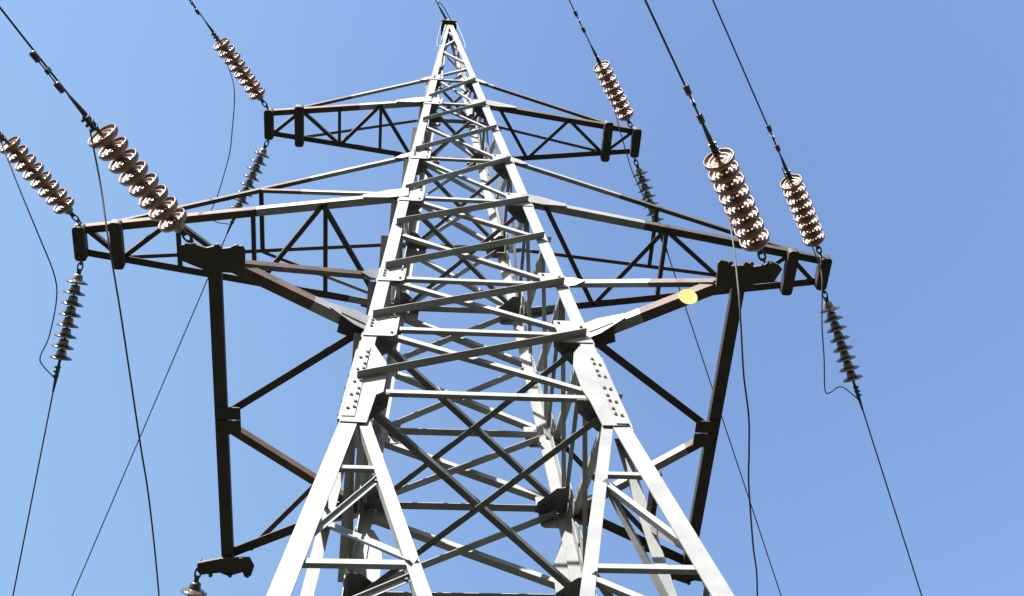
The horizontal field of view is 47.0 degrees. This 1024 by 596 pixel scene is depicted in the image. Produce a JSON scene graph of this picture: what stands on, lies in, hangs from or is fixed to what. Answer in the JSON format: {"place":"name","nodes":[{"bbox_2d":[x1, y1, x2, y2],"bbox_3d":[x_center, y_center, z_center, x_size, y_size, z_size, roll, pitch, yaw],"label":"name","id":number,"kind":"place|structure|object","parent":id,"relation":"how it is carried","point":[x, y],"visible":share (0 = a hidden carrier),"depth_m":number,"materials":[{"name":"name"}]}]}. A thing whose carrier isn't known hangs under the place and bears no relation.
{"place":"outdoors","nodes":[
{"label":"outdoors","id":0,"kind":"place"},
{"bbox_2d":[0,0,1023,595],"label":"sky","id":1,"kind":"structure","parent":0,"point":[901,122],"materials":[{"name":"blue"}]},
{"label":"insulator string","id":2,"kind":"object","parent":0,"visible":0},
{"bbox_2d":[727,215,757,595],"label":"jumper wire","id":3,"kind":"object","parent":2,"relation":"hanging from","point":[746,403],"visible":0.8,"depth_m":9.20,"materials":[{"name":"black metal"}]},
{"bbox_3d":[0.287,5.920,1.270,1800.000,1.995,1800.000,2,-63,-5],"label":"ground","id":4,"kind":"structure","parent":0,"visible":0},
{"bbox_2d":[72,1,831,595],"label":"lattice tower","id":5,"kind":"structure","parent":4,"relation":"on","point":[376,331],"depth_m":10.79,"materials":[{"name":"metal"}]},
{"bbox_2d":[0,131,81,224],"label":"insulator string","id":6,"kind":"object","parent":5,"relation":"attached to","point":[61,201],"visible":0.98,"depth_m":12.75,"materials":[{"name":"ceramic"}]},
{"bbox_2d":[0,138,57,378],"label":"jumper wire","id":7,"kind":"object","parent":6,"relation":"hanging from","point":[46,255],"visible":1,"depth_m":12.22,"materials":[{"name":"black metal"}]},
{"bbox_2d":[49,261,87,392],"bbox_3d":[-5.046,0.290,13.375,0.258,0.258,1.599,12,-91,-10],"label":"insulator string","id":8,"kind":"object","parent":5,"relation":"attached to","point":[60,355],"visible":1,"depth_m":13.32,"materials":[{"name":"ceramic"}]},
{"bbox_2d":[12,392,53,595],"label":"conductor wire","id":9,"kind":"object","parent":8,"relation":"attached to","point":[32,494],"visible":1,"depth_m":13.42,"materials":[{"name":"black metal"}]},
{"bbox_2d":[68,95,193,242],"bbox_3d":[-2.924,-0.947,9.163,0.261,0.260,1.599,-26,-54,9],"label":"insulator string","id":10,"kind":"object","parent":5,"relation":"attached to","point":[161,206],"visible":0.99,"depth_m":9.13,"materials":[{"name":"ceramic"}]},
{"bbox_2d":[0,6,69,95],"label":"conductor wire","id":11,"kind":"object","parent":10,"relation":"attached to","point":[36,58],"visible":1,"depth_m":8.51,"materials":[{"name":"metal"}]},
{"bbox_2d":[88,127,159,595],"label":"jumper wire","id":12,"kind":"object","parent":10,"relation":"hanging from","point":[127,359],"visible":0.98,"depth_m":8.75,"materials":[{"name":"black metal"}]},
{"bbox_2d":[180,558,206,595],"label":"insulator string","id":13,"kind":"object","parent":5,"relation":"attached to","point":[194,588],"visible":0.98,"depth_m":11.04,"materials":[{"name":"ceramic"}]},
{"bbox_2d":[205,21,267,108],"bbox_3d":[-3.886,-3.275,16.723,0.261,0.261,1.599,-26,-54,9],"label":"insulator string","id":14,"kind":"object","parent":5,"relation":"attached to","point":[252,87],"visible":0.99,"depth_m":16.70,"materials":[{"name":"ceramic"}]},
{"bbox_2d":[189,0,205,20],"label":"conductor wire","id":15,"kind":"object","parent":14,"relation":"attached to","point":[196,10],"visible":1,"depth_m":16.10,"materials":[{"name":"metal"}]},
{"bbox_2d":[211,35,234,224],"bbox_3d":[-4.056,-2.271,16.588,0.428,0.984,2.772,2,-63,-5],"label":"jumper wire","id":16,"kind":"object","parent":14,"relation":"hanging from","point":[232,128],"visible":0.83,"depth_m":16.20,"materials":[{"name":"black metal"}]},
{"bbox_2d":[226,140,269,234],"bbox_3d":[-3.872,-1.671,17.311,0.256,0.257,1.599,24,-93,-15],"label":"insulator string","id":17,"kind":"object","parent":5,"relation":"attached to","point":[251,175],"visible":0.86,"depth_m":17.26,"materials":[{"name":"ceramic"}]},
{"bbox_2d":[72,234,226,595],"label":"conductor wire","id":18,"kind":"object","parent":17,"relation":"attached to","point":[142,430],"visible":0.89,"depth_m":17.25,"materials":[{"name":"black metal"}]},
{"bbox_2d":[590,45,632,130],"bbox_3d":[1.475,-3.049,17.216,0.260,0.260,1.599,-26,-54,9],"label":"insulator string","id":19,"kind":"object","parent":5,"relation":"attached to","point":[623,109],"visible":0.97,"depth_m":17.18,"materials":[{"name":"ceramic"}]},
{"bbox_2d":[569,0,590,44],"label":"conductor wire","id":20,"kind":"object","parent":19,"relation":"attached to","point":[576,15],"visible":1,"depth_m":16.50,"materials":[{"name":"metal"}]},
{"bbox_2d":[597,59,661,241],"bbox_3d":[1.730,-2.003,17.130,0.107,0.989,3.074,-20,-63,7],"label":"jumper wire","id":21,"kind":"object","parent":19,"relation":"hanging from","point":[623,141],"visible":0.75,"depth_m":16.72,"materials":[{"name":"black metal"}]},
{"bbox_2d":[632,158,667,253],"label":"insulator string","id":22,"kind":"object","parent":5,"relation":"attached to","point":[642,181],"visible":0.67,"depth_m":17.80,"materials":[{"name":"ceramic"}]},
{"bbox_2d":[667,254,781,595],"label":"conductor wire","id":23,"kind":"object","parent":22,"relation":"attached to","point":[728,437],"visible":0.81,"depth_m":18.04,"materials":[{"name":"black metal"}]},
{"bbox_2d":[678,287,696,304],"bbox_3d":[1.480,-0.047,10.007,0.148,0.312,0.107,34,-70,-19],"label":"marker plate","id":24,"kind":"object","parent":5,"relation":"hanging from","point":[687,296],"visible":1,"depth_m":9.93,"materials":[{"name":"yellow metal"}]},
{"bbox_2d":[701,124,769,263],"bbox_3d":[1.820,-0.813,9.565,0.261,0.261,1.599,-26,-54,9],"label":"insulator string","id":25,"kind":"object","parent":5,"relation":"attached to","point":[731,188],"visible":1,"depth_m":9.51,"materials":[{"name":"ceramic"}]},
{"bbox_2d":[644,0,704,123],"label":"conductor wire","id":26,"kind":"object","parent":25,"relation":"attached to","point":[688,92],"visible":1,"depth_m":8.87,"materials":[{"name":"metal"}]},
{"bbox_2d":[780,156,824,256],"bbox_3d":[3.336,-1.021,13.527,0.260,0.261,1.599,-26,-54,9],"label":"insulator string","id":27,"kind":"object","parent":5,"relation":"attached to","point":[796,194],"visible":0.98,"depth_m":13.47,"materials":[{"name":"ceramic"}]},
{"bbox_2d":[712,0,780,156],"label":"conductor wire","id":28,"kind":"object","parent":27,"relation":"attached to","point":[777,146],"visible":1,"depth_m":12.61,"materials":[{"name":"metal"}]},
{"bbox_2d":[782,167,858,399],"bbox_3d":[3.456,0.050,13.555,0.436,1.147,3.101,-20,-63,6],"label":"jumper wire","id":29,"kind":"object","parent":27,"relation":"hanging from","point":[821,310],"visible":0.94,"depth_m":13.24,"materials":[{"name":"black metal"}]},
{"bbox_2d":[819,290,863,410],"bbox_3d":[3.972,0.593,14.164,0.259,0.257,1.599,-18,-90,5],"label":"insulator string","id":30,"kind":"object","parent":5,"relation":"attached to","point":[849,367],"visible":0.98,"depth_m":14.11,"materials":[{"name":"ceramic"}]},
{"bbox_2d":[863,410,921,595],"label":"conductor wire","id":31,"kind":"object","parent":30,"relation":"attached to","point":[892,502],"visible":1,"depth_m":14.26,"materials":[{"name":"black metal"}]}
]}

